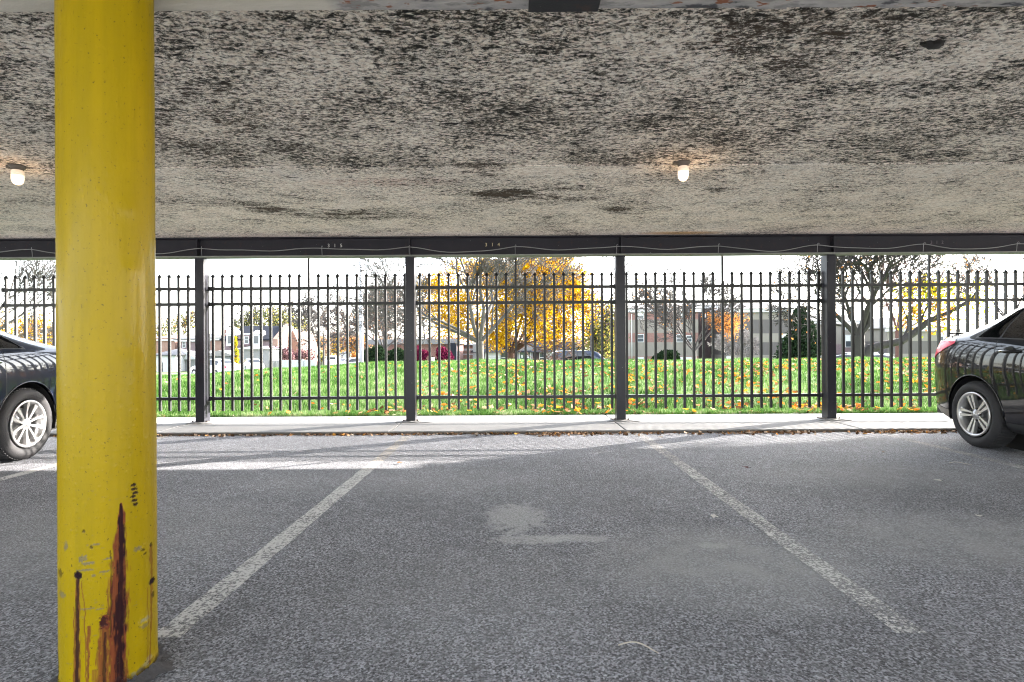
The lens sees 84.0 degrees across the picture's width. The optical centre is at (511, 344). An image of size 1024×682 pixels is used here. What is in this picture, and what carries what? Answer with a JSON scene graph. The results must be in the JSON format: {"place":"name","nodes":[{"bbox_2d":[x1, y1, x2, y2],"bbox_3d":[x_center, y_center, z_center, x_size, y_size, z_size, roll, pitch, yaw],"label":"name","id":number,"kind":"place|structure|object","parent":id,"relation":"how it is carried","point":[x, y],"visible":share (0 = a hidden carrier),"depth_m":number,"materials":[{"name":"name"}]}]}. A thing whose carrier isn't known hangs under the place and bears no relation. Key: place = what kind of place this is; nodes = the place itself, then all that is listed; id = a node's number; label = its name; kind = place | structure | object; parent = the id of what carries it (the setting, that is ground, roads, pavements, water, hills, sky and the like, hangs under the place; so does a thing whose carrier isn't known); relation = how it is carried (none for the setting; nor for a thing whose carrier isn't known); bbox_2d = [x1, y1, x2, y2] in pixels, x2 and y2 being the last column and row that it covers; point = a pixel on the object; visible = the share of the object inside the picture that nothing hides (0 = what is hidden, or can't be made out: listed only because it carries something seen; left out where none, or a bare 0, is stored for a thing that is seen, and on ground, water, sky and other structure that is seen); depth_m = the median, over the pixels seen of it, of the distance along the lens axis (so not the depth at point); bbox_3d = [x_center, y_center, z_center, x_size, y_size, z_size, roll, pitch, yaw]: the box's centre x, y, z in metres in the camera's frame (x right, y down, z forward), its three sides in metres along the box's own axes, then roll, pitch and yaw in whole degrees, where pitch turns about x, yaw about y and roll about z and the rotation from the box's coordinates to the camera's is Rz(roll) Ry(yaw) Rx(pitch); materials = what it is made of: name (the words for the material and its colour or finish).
{"place":"outdoors","nodes":[
{"label":"outdoors","id":0,"kind":"place"},
{"bbox_2d":[219,324,294,349],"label":"brick house","id":1,"kind":"structure","parent":0,"point":[275,337],"depth_m":76.00,"materials":[{"name":"stone"}]},
{"bbox_2d":[50,413,955,433],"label":"sidewalk","id":2,"kind":"structure","parent":0,"point":[542,423],"depth_m":6.95,"materials":[{"name":"concrete"}]},
{"bbox_2d":[186,422,214,424],"bbox_3d":[-3.902,0.981,7.135,0.357,0.020,0.158,0,0,0],"label":"mortar patch","id":3,"kind":"object","parent":2,"relation":"on","point":[199,423],"visible":1,"depth_m":7.10,"materials":[{"name":"concrete"}]},
{"bbox_2d":[192,258,214,421],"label":"steel column","id":4,"kind":"structure","parent":2,"relation":"on","point":[202,352],"depth_m":7.18,"materials":[{"name":"metal"}]},
{"bbox_2d":[394,421,428,422],"bbox_3d":[-1.241,0.965,7.129,0.467,0.021,0.153,0,0,0],"label":"mortar patch","id":5,"kind":"object","parent":2,"relation":"on","point":[411,422],"visible":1,"depth_m":7.10,"materials":[{"name":"concrete"}]},
{"bbox_2d":[403,257,420,420],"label":"steel column","id":6,"kind":"structure","parent":2,"relation":"on","point":[411,343],"depth_m":7.18,"materials":[{"name":"metal"}]},
{"bbox_2d":[611,256,629,419],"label":"steel column","id":7,"kind":"structure","parent":2,"relation":"on","point":[619,338],"depth_m":7.18,"materials":[{"name":"metal"}]},
{"bbox_2d":[607,419,637,421],"bbox_3d":[1.389,0.950,7.128,0.409,0.020,0.177,0,0,0],"label":"mortar patch","id":8,"kind":"object","parent":2,"relation":"on","point":[620,420],"visible":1,"depth_m":7.09,"materials":[{"name":"concrete"}]},
{"bbox_2d":[817,255,840,418],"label":"steel column","id":9,"kind":"structure","parent":2,"relation":"on","point":[828,332],"depth_m":7.18,"materials":[{"name":"metal"}]},
{"bbox_2d":[836,255,1023,406],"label":"fence panel","id":10,"kind":"object","parent":9,"relation":"attached to","point":[928,300],"visible":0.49,"depth_m":7.31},
{"bbox_2d":[816,418,849,420],"bbox_3d":[4.029,0.934,7.135,0.443,0.021,0.162,0,0,0],"label":"mortar patch","id":11,"kind":"object","parent":2,"relation":"on","point":[831,419],"visible":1,"depth_m":7.08,"materials":[{"name":"concrete"}]},
{"bbox_2d":[0,431,1023,681],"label":"parking lot","id":12,"kind":"structure","parent":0,"point":[502,559],"depth_m":2.65,"materials":[{"name":"asphalt"}]},
{"bbox_2d":[0,330,56,460],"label":"parked sedan","id":13,"kind":"object","parent":12,"relation":"on","point":[28,416],"visible":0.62,"depth_m":5.09,"materials":[{"name":"black paint"}]},
{"bbox_2d":[0,436,164,479],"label":"painted line","id":14,"kind":"object","parent":12,"relation":"on","point":[24,472],"visible":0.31,"depth_m":4.54,"materials":[{"name":"paint"}]},
{"bbox_2d":[54,0,158,681],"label":"round column","id":15,"kind":"structure","parent":12,"relation":"on","point":[105,254],"depth_m":1.64,"materials":[{"name":"metal"}]},
{"bbox_2d":[49,643,174,681],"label":"tar collar","id":16,"kind":"object","parent":12,"relation":"on","point":[160,665],"visible":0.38,"depth_m":1.74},
{"bbox_2d":[158,435,409,636],"bbox_3d":[-1.169,1.003,4.140,0.110,0.001,4.381,0,0,1],"label":"painted line","id":17,"kind":"object","parent":12,"relation":"on","point":[263,561],"visible":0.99,"depth_m":2.62,"materials":[{"name":"paint"}]},
{"bbox_2d":[53,429,957,436],"bbox_3d":[0.154,0.988,6.261,13.306,0.055,0.300,0,0,0],"label":"curb","id":18,"kind":"object","parent":12,"relation":"on","point":[700,432],"visible":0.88,"depth_m":6.33,"materials":[{"name":"brown"}]},
{"bbox_2d":[618,641,657,652],"bbox_3d":[0.417,0.990,1.870,0.132,0.016,0.030,0,0,18],"label":"twig","id":19,"kind":"object","parent":12,"relation":"on","point":[638,643],"visible":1,"depth_m":1.88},
{"bbox_2d":[635,434,925,632],"bbox_3d":[1.391,0.988,4.140,0.110,0.001,4.381,0,0,1],"label":"painted line","id":20,"kind":"object","parent":12,"relation":"on","point":[817,568],"visible":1,"depth_m":2.71,"materials":[{"name":"paint"}]},
{"bbox_2d":[882,433,1022,468],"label":"painted line","id":21,"kind":"object","parent":12,"relation":"on","point":[1013,465],"visible":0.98,"depth_m":5.14,"materials":[{"name":"paint"}]},
{"bbox_2d":[934,305,1023,450],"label":"parked sedan","id":22,"kind":"object","parent":12,"relation":"on","point":[979,380],"visible":1,"depth_m":5.30,"materials":[{"name":"black paint"}]},
{"bbox_2d":[0,6,1023,238],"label":"ceiling","id":23,"kind":"structure","parent":0,"point":[497,122],"depth_m":3.50,"materials":[{"name":"concrete"}]},
{"bbox_2d":[6,163,26,184],"bbox_3d":[-3.731,-1.275,4.280,0.127,0.146,0.104,0,0,0],"label":"ceiling lamp","id":24,"kind":"object","parent":23,"relation":"attached to","point":[17,173],"visible":1,"depth_m":4.25,"materials":[{"name":"beige"}]},
{"bbox_2d":[0,235,620,259],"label":"steel beam","id":25,"kind":"structure","parent":23,"relation":"attached to","point":[446,244],"depth_m":7.18,"materials":[{"name":"black metal"}]},
{"bbox_2d":[1,274,194,410],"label":"fence panel","id":26,"kind":"object","parent":25,"relation":"attached to","point":[6,305],"visible":0.45,"depth_m":7.31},
{"bbox_2d":[209,259,405,410],"bbox_3d":[-2.611,-0.246,7.320,2.558,2.179,0.052,0,0,0],"label":"fence panel","id":27,"kind":"object","parent":25,"relation":"attached to","point":[289,303],"visible":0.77,"depth_m":7.31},
{"bbox_2d":[1,242,1023,256],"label":"cable","id":28,"kind":"object","parent":25,"relation":"hanging from","point":[201,248],"visible":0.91,"depth_m":7.08,"materials":[{"name":"metal"}]},
{"bbox_2d":[416,257,614,409],"bbox_3d":[0.050,-0.262,7.320,2.558,2.179,0.052,0,0,0],"label":"fence panel","id":29,"kind":"object","parent":25,"relation":"attached to","point":[496,302],"visible":0.94,"depth_m":7.31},
{"bbox_2d":[0,0,1023,11],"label":"steel beam","id":30,"kind":"structure","parent":23,"relation":"attached to","point":[250,5],"depth_m":1.85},
{"bbox_2d":[673,159,689,180],"bbox_3d":[1.276,-1.304,4.280,0.127,0.146,0.104,0,0,0],"label":"ceiling lamp","id":31,"kind":"object","parent":23,"relation":"attached to","point":[683,170],"visible":1,"depth_m":4.25,"materials":[{"name":"beige"}]},
{"bbox_2d":[620,233,1023,256],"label":"steel beam","id":32,"kind":"structure","parent":23,"relation":"attached to","point":[964,242],"depth_m":7.18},
{"bbox_2d":[625,256,822,408],"bbox_3d":[2.709,-0.277,7.320,2.558,2.179,0.052,0,0,0],"label":"fence panel","id":33,"kind":"object","parent":32,"relation":"attached to","point":[741,301],"visible":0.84,"depth_m":7.31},
{"bbox_2d":[920,39,944,49],"bbox_3d":[1.926,-1.377,2.601,0.097,0.044,0.070,0,0,-28],"label":"ceiling stub","id":34,"kind":"object","parent":23,"relation":"attached to","point":[932,44],"visible":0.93,"depth_m":2.58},
{"bbox_2d":[0,254,1023,347],"label":"sky","id":35,"kind":"structure","parent":0,"point":[698,264],"materials":[{"name":"white"}]},
{"bbox_2d":[156,347,936,416],"bbox_3d":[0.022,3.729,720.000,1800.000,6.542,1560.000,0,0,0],"label":"ground","id":36,"kind":"structure","parent":0,"point":[427,392],"depth_m":9.65,"materials":[{"name":"plant"}]},
{"bbox_2d":[0,310,52,344],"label":"golden tree","id":37,"kind":"object","parent":36,"relation":"on","point":[21,328],"visible":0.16,"depth_m":37.65,"materials":[{"name":"yellow plant"}]},
{"bbox_2d":[0,260,55,345],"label":"bare tree","id":38,"kind":"object","parent":36,"relation":"on","point":[38,273],"visible":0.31,"depth_m":26.85,"materials":[{"name":"grey plant"}]},
{"bbox_2d":[156,319,181,334],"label":"leafy tree","id":39,"kind":"object","parent":36,"relation":"on","point":[173,329],"visible":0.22,"depth_m":118.67,"materials":[{"name":"yellow plant"}]},
{"bbox_2d":[156,335,186,352],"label":"bungalow","id":40,"kind":"object","parent":36,"relation":"on","point":[165,344],"visible":0.13,"depth_m":84.00,"materials":[{"name":"pink brick"}]},
{"bbox_2d":[156,348,186,371],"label":"garage","id":41,"kind":"structure","parent":36,"relation":"on","point":[174,364],"depth_m":66.00,"materials":[{"name":"white"}]},
{"bbox_2d":[156,307,194,336],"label":"leafy tree","id":42,"kind":"object","parent":36,"relation":"on","point":[184,320],"visible":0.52,"depth_m":109.63,"materials":[{"name":"yellow plant"}]},
{"bbox_2d":[181,351,211,371],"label":"garage","id":43,"kind":"structure","parent":36,"relation":"on","point":[192,358],"depth_m":68.00,"materials":[{"name":"grey"}]},
{"bbox_2d":[173,334,220,350],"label":"bungalow","id":44,"kind":"object","parent":36,"relation":"on","point":[184,343],"visible":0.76,"depth_m":82.00,"materials":[{"name":"brick"}]},
{"bbox_2d":[210,329,227,350],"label":"bungalow","id":45,"kind":"object","parent":36,"relation":"on","point":[217,344],"visible":0.13,"depth_m":80.00,"materials":[{"name":"pink brick"}]},
{"bbox_2d":[210,350,234,359],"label":"garage","id":46,"kind":"structure","parent":36,"relation":"on","point":[227,354],"depth_m":70.00,"materials":[{"name":"grey"}]},
{"bbox_2d":[234,336,239,363],"bbox_3d":[-31.142,1.040,64.035,0.966,4.132,0.917,0,0,0],"label":"columnar shrub","id":47,"kind":"object","parent":36,"relation":"on","point":[236,353],"visible":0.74,"depth_m":63.93,"materials":[{"name":"yellow plant"}]},
{"bbox_2d":[240,358,263,369],"bbox_3d":[-28.318,2.233,62.002,1.840,1.505,4.846,0,0,-35],"label":"parked car","id":48,"kind":"object","parent":36,"relation":"on","point":[256,363],"visible":0.59,"depth_m":60.57,"materials":[{"name":"white paint"}]},
{"bbox_2d":[226,295,296,329],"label":"leafy tree","id":49,"kind":"object","parent":36,"relation":"on","point":[247,319],"visible":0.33,"depth_m":98.84,"materials":[{"name":"yellow plant"}]},
{"bbox_2d":[235,346,288,363],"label":"grey garage","id":50,"kind":"structure","parent":36,"relation":"on","point":[256,351],"depth_m":66.00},
{"bbox_2d":[263,360,278,367],"bbox_3d":[-27.697,2.365,63.980,3.055,1.334,0.140,0,0,0],"label":"board fence","id":51,"kind":"object","parent":36,"relation":"on","point":[275,364],"visible":0.23,"depth_m":63.98,"materials":[{"name":"grey"}]},
{"bbox_2d":[256,301,306,330],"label":"leafy tree","id":52,"kind":"object","parent":36,"relation":"on","point":[276,316],"visible":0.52,"depth_m":91.28,"materials":[{"name":"yellow plant"}]},
{"bbox_2d":[275,346,295,359],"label":"pink shrub","id":53,"kind":"object","parent":36,"relation":"on","point":[285,354],"visible":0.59,"depth_m":69.58,"materials":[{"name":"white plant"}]},
{"bbox_2d":[282,359,315,367],"bbox_3d":[-22.608,2.216,59.980,3.855,1.391,0.140,0,0,0],"label":"board fence","id":54,"kind":"object","parent":36,"relation":"on","point":[285,363],"visible":0.38,"depth_m":59.98,"materials":[{"name":"white"}]},
{"bbox_2d":[275,298,331,337],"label":"bare tree","id":55,"kind":"object","parent":36,"relation":"on","point":[314,330],"visible":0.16,"depth_m":96.08,"materials":[{"name":"grey plant"}]},
{"bbox_2d":[292,330,316,364],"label":"brick house","id":56,"kind":"structure","parent":36,"relation":"on","point":[295,342],"depth_m":82.59,"materials":[{"name":"stone"}]},
{"bbox_2d":[294,347,316,364],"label":"pink shrub","id":57,"kind":"object","parent":36,"relation":"on","point":[304,354],"visible":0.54,"depth_m":75.70,"materials":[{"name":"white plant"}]},
{"bbox_2d":[37,337,588,357],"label":"distant trees","id":58,"kind":"object","parent":36,"relation":"on","point":[372,344],"depth_m":187.44,"materials":[{"name":"brown plant"}]},
{"bbox_2d":[291,290,358,365],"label":"bare tree","id":59,"kind":"object","parent":36,"relation":"on","point":[313,315],"visible":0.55,"depth_m":73.57,"materials":[{"name":"grey plant"}]},
{"bbox_2d":[321,329,345,355],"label":"street tree","id":60,"kind":"object","parent":36,"relation":"on","point":[334,337],"visible":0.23,"depth_m":129.53,"materials":[{"name":"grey plant"}]},
{"bbox_2d":[330,338,355,358],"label":"street tree","id":61,"kind":"object","parent":36,"relation":"on","point":[335,349],"visible":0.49,"depth_m":117.80,"materials":[{"name":"yellow plant"}]},
{"bbox_2d":[336,335,372,355],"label":"street tree","id":62,"kind":"object","parent":36,"relation":"on","point":[352,341],"visible":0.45,"depth_m":99.74,"materials":[{"name":"orange plant"}]},
{"bbox_2d":[350,320,392,350],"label":"street tree","id":63,"kind":"object","parent":36,"relation":"on","point":[390,337],"visible":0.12,"depth_m":119.42,"materials":[{"name":"grey plant"}]},
{"bbox_2d":[156,335,588,354],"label":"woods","id":64,"kind":"object","parent":36,"relation":"on","point":[435,337],"depth_m":214.36,"materials":[{"name":"brown plant"}]},
{"bbox_2d":[316,276,433,353],"bbox_3d":[-11.539,-1.648,49.535,10.178,8.832,8.339,0,0,-24],"label":"brown tree","id":65,"kind":"object","parent":36,"relation":"on","point":[341,322],"visible":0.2,"depth_m":49.23,"materials":[{"name":"grey plant"}]},
{"bbox_2d":[364,345,389,361],"bbox_3d":[-11.069,1.318,46.067,2.372,2.681,2.019,0,0,0],"label":"evergreen hedge","id":66,"kind":"object","parent":36,"relation":"on","point":[371,354],"visible":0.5,"depth_m":45.44,"materials":[{"name":"green"}]},
{"bbox_2d":[384,347,403,361],"bbox_3d":[-9.525,1.413,46.842,2.002,2.488,2.118,0,0,-28],"label":"evergreen hedge","id":67,"kind":"object","parent":36,"relation":"on","point":[400,354],"visible":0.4,"depth_m":46.47,"materials":[{"name":"green"}]},
{"bbox_2d":[368,339,466,359],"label":"brick building","id":68,"kind":"structure","parent":36,"relation":"on","point":[453,345],"depth_m":55.60,"materials":[{"name":"brown"}]},
{"bbox_2d":[369,279,469,338],"bbox_3d":[-9.445,-2.100,60.411,11.778,10.187,6.989,0,0,0],"label":"bare tree","id":69,"kind":"object","parent":36,"relation":"on","point":[426,312],"visible":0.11,"depth_m":59.83,"materials":[{"name":"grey plant"}]},
{"bbox_2d":[417,345,428,361],"bbox_3d":[-8.048,1.346,49.861,1.472,2.622,1.612,0,0,-36],"label":"purple bush","id":70,"kind":"object","parent":36,"relation":"on","point":[424,354],"visible":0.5,"depth_m":49.50,"materials":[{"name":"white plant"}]},
{"bbox_2d":[436,346,453,360],"bbox_3d":[-5.941,1.359,49.999,1.703,2.573,1.450,0,0,-35],"label":"purple bush","id":71,"kind":"object","parent":36,"relation":"on","point":[444,353],"visible":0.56,"depth_m":49.66,"materials":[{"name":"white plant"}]},
{"bbox_2d":[332,257,590,359],"bbox_3d":[-2.391,-2.741,28.087,13.194,10.325,9.544,0,0,0],"label":"bare tree","id":72,"kind":"object","parent":36,"relation":"on","point":[499,266],"visible":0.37,"depth_m":26.87,"materials":[{"name":"grey plant"}]},
{"bbox_2d":[463,341,475,359],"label":"pink house","id":73,"kind":"structure","parent":36,"relation":"on","point":[465,351],"depth_m":66.00,"materials":[{"name":"brick"}]},
{"bbox_2d":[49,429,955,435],"bbox_3d":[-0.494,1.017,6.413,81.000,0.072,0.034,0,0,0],"label":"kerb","id":74,"kind":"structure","parent":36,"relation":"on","point":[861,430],"depth_m":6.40,"materials":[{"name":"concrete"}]},
{"bbox_2d":[416,257,613,360],"bbox_3d":[-0.508,-2.668,35.185,13.567,10.710,11.788,0,0,0],"label":"golden maple","id":75,"kind":"object","parent":36,"relation":"on","point":[530,324],"visible":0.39,"depth_m":34.12,"materials":[{"name":"yellow plant"}]},
{"bbox_2d":[470,338,577,359],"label":"house","id":76,"kind":"structure","parent":36,"relation":"on","point":[520,355],"depth_m":57.97,"materials":[{"name":"brick"}]},
{"bbox_2d":[485,352,500,359],"bbox_3d":[-1.933,1.289,57.973,1.681,1.180,0.090,0,0,0],"label":"window","id":77,"kind":"structure","parent":76,"relation":"in","point":[491,355],"depth_m":57.99,"materials":[{"name":"grey"}]},
{"bbox_2d":[519,352,530,359],"bbox_3d":[1.321,1.666,57.665,1.223,2.061,0.110,0,0,0],"label":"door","id":78,"kind":"structure","parent":76,"relation":"in","point":[521,355],"depth_m":57.69,"materials":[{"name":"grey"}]},
{"bbox_2d":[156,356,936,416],"bbox_3d":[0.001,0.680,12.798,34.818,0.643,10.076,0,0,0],"label":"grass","id":79,"kind":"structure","parent":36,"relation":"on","point":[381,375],"depth_m":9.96,"materials":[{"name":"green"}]},
{"bbox_2d":[156,407,937,416],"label":"grass verge","id":80,"kind":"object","parent":36,"relation":"on","point":[535,412],"depth_m":7.84,"materials":[{"name":"plant"}]},
{"bbox_2d":[161,410,932,416],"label":"verge leaves","id":81,"kind":"object","parent":36,"relation":"on","point":[571,413],"visible":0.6,"depth_m":7.85,"materials":[{"name":"brown"}]},
{"bbox_2d":[165,357,935,414],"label":"fallen leaves","id":82,"kind":"object","parent":36,"relation":"on","point":[688,371],"visible":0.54,"depth_m":9.70,"materials":[{"name":"orange plant"}]},
{"bbox_2d":[566,292,629,358],"bbox_3d":[8.952,-1.275,57.161,6.438,8.889,7.165,0,0,-41],"label":"conifer tree","id":83,"kind":"object","parent":36,"relation":"on","point":[606,340],"visible":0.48,"depth_m":55.53,"materials":[{"name":"yellow plant"}]},
{"bbox_2d":[567,257,660,349],"bbox_3d":[7.804,-3.163,49.793,10.520,11.669,5.668,0,0,9],"label":"bare tree","id":84,"kind":"object","parent":36,"relation":"on","point":[650,321],"visible":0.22,"depth_m":49.34,"materials":[{"name":"grey plant"}]},
{"bbox_2d":[651,349,679,359],"bbox_3d":[16.710,1.628,61.946,3.367,2.355,2.400,0,0,0],"label":"evergreen hedge","id":85,"kind":"object","parent":36,"relation":"on","point":[660,354],"visible":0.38,"depth_m":61.43,"materials":[{"name":"green"}]},
{"bbox_2d":[628,256,749,358],"bbox_3d":[13.099,-2.129,41.576,9.425,9.450,7.039,0,0,0],"label":"autumn tree","id":86,"kind":"object","parent":36,"relation":"on","point":[717,318],"visible":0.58,"depth_m":41.91,"materials":[{"name":"brown plant"}]},
{"bbox_2d":[690,303,719,358],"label":"apartment building","id":87,"kind":"structure","parent":36,"relation":"on","point":[708,349],"depth_m":74.00,"materials":[{"name":"brick"}]},
{"bbox_2d":[707,327,758,358],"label":"tree","id":88,"kind":"object","parent":36,"relation":"on","point":[737,346],"visible":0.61,"depth_m":51.55,"materials":[{"name":"grey plant"}]},
{"bbox_2d":[772,307,820,358],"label":"evergreen tree","id":89,"kind":"object","parent":36,"relation":"on","point":[794,347],"visible":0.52,"depth_m":54.27,"materials":[{"name":"green plant"}]},
{"bbox_2d":[791,315,874,356],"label":"apartment building","id":90,"kind":"structure","parent":36,"relation":"on","point":[847,339],"depth_m":72.00,"materials":[{"name":"grey brick"}]},
{"bbox_2d":[845,335,850,346],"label":"window","id":91,"kind":"structure","parent":90,"relation":"in","point":[847,337],"depth_m":71.98,"materials":[{"name":"grey"}]},
{"bbox_2d":[763,254,1023,356],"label":"dark tree","id":92,"kind":"object","parent":36,"relation":"on","point":[845,266],"visible":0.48,"depth_m":25.31,"materials":[{"name":"brown plant"}]},
{"bbox_2d":[857,318,946,357],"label":"apartment building","id":93,"kind":"structure","parent":36,"relation":"on","point":[905,345],"depth_m":66.00,"materials":[{"name":"grey brick"}]},
{"bbox_2d":[855,255,955,357],"bbox_3d":[33.170,-3.171,48.021,11.378,11.394,6.124,0,0,-32],"label":"bare tree","id":94,"kind":"object","parent":36,"relation":"on","point":[886,305],"visible":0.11,"depth_m":47.59,"materials":[{"name":"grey plant"}]},
{"bbox_2d":[943,329,972,338],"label":"bungalow","id":95,"kind":"object","parent":36,"relation":"on","point":[954,331],"visible":0.01,"depth_m":78.86,"materials":[{"name":"white brick"}]},
{"bbox_2d":[931,255,1023,315],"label":"autumn tree","id":96,"kind":"object","parent":36,"relation":"on","point":[1000,311],"visible":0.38,"depth_m":47.11,"materials":[{"name":"yellow plant"}]},
{"bbox_2d":[625,304,701,359],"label":"apartment building","id":97,"kind":"structure","parent":0,"point":[641,340],"depth_m":70.00,"materials":[{"name":"grey brick"}]},
{"bbox_2d":[638,334,643,341],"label":"window","id":98,"kind":"structure","parent":97,"relation":"in","point":[640,336],"depth_m":69.98,"materials":[{"name":"grey"}]},
{"bbox_2d":[676,334,682,341],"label":"window","id":99,"kind":"structure","parent":97,"relation":"in","point":[678,339],"depth_m":69.98,"materials":[{"name":"grey"}]},
{"bbox_2d":[710,303,793,358],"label":"apartment building","id":100,"kind":"structure","parent":0,"point":[765,324],"depth_m":68.00,"materials":[{"name":"grey brick"}]},
{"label":"street","id":101,"kind":"structure","parent":0,"visible":0},
{"bbox_2d":[191,359,240,373],"bbox_3d":[-23.450,1.881,44.999,4.536,1.555,1.820,0,0,28],"label":"parked car","id":102,"kind":"object","parent":101,"relation":"on","point":[227,365],"visible":0.41,"depth_m":43.95,"materials":[{"name":"grey paint"}]},
{"bbox_2d":[359,259,363,362],"bbox_3d":[-10.649,-2.991,43.287,2.985,11.150,0.750,0,0,30],"label":"street light","id":103,"kind":"object","parent":101,"relation":"on","point":[361,351],"visible":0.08,"depth_m":43.89,"materials":[{"name":"metal"}]},
{"bbox_2d":[552,350,604,360],"bbox_3d":[6.202,1.492,49.000,5.426,2.025,2.000,0,0,-7],"label":"parked car","id":104,"kind":"object","parent":101,"relation":"on","point":[578,354],"visible":0.25,"depth_m":48.06,"materials":[{"name":"grey paint"}]},
{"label":"side street","id":105,"kind":"structure","parent":0,"visible":0},
{"bbox_2d":[325,356,340,364],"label":"parked suv","id":106,"kind":"object","parent":105,"relation":"on","point":[333,360],"visible":0.29,"depth_m":86.49,"materials":[{"name":"grey paint"}]},
{"bbox_2d":[336,358,364,363],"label":"parked car","id":107,"kind":"object","parent":105,"relation":"on","point":[352,360],"visible":0.23,"depth_m":73.10,"materials":[{"name":"silver metal"}]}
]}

